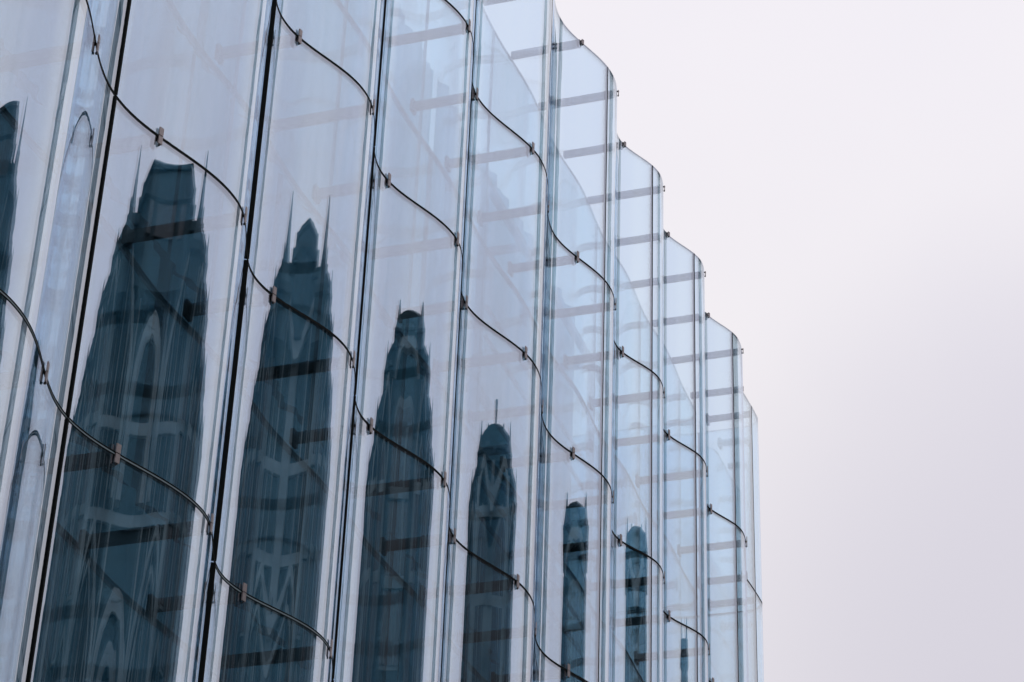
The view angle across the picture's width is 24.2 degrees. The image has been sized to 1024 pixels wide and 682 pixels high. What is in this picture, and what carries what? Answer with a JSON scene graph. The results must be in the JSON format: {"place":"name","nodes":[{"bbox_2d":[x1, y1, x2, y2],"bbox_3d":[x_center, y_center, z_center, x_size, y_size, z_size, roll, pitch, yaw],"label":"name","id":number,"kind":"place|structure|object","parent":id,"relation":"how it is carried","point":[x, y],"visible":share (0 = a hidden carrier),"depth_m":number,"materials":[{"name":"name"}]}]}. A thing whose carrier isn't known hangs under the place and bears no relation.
{"place":"outdoors","nodes":[
{"label":"outdoors","id":0,"kind":"place"},
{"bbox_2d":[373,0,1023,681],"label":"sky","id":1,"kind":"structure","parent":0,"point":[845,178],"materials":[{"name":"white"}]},
{"bbox_3d":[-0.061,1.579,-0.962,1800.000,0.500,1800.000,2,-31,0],"label":"ground","id":2,"kind":"structure","parent":0,"visible":0},
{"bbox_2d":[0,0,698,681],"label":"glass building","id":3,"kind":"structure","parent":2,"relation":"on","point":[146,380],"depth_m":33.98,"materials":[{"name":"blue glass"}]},
{"bbox_2d":[0,0,763,681],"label":"glass screen","id":4,"kind":"object","parent":3,"relation":"attached to","point":[84,52],"visible":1,"depth_m":28.48,"materials":[{"name":"glass"}]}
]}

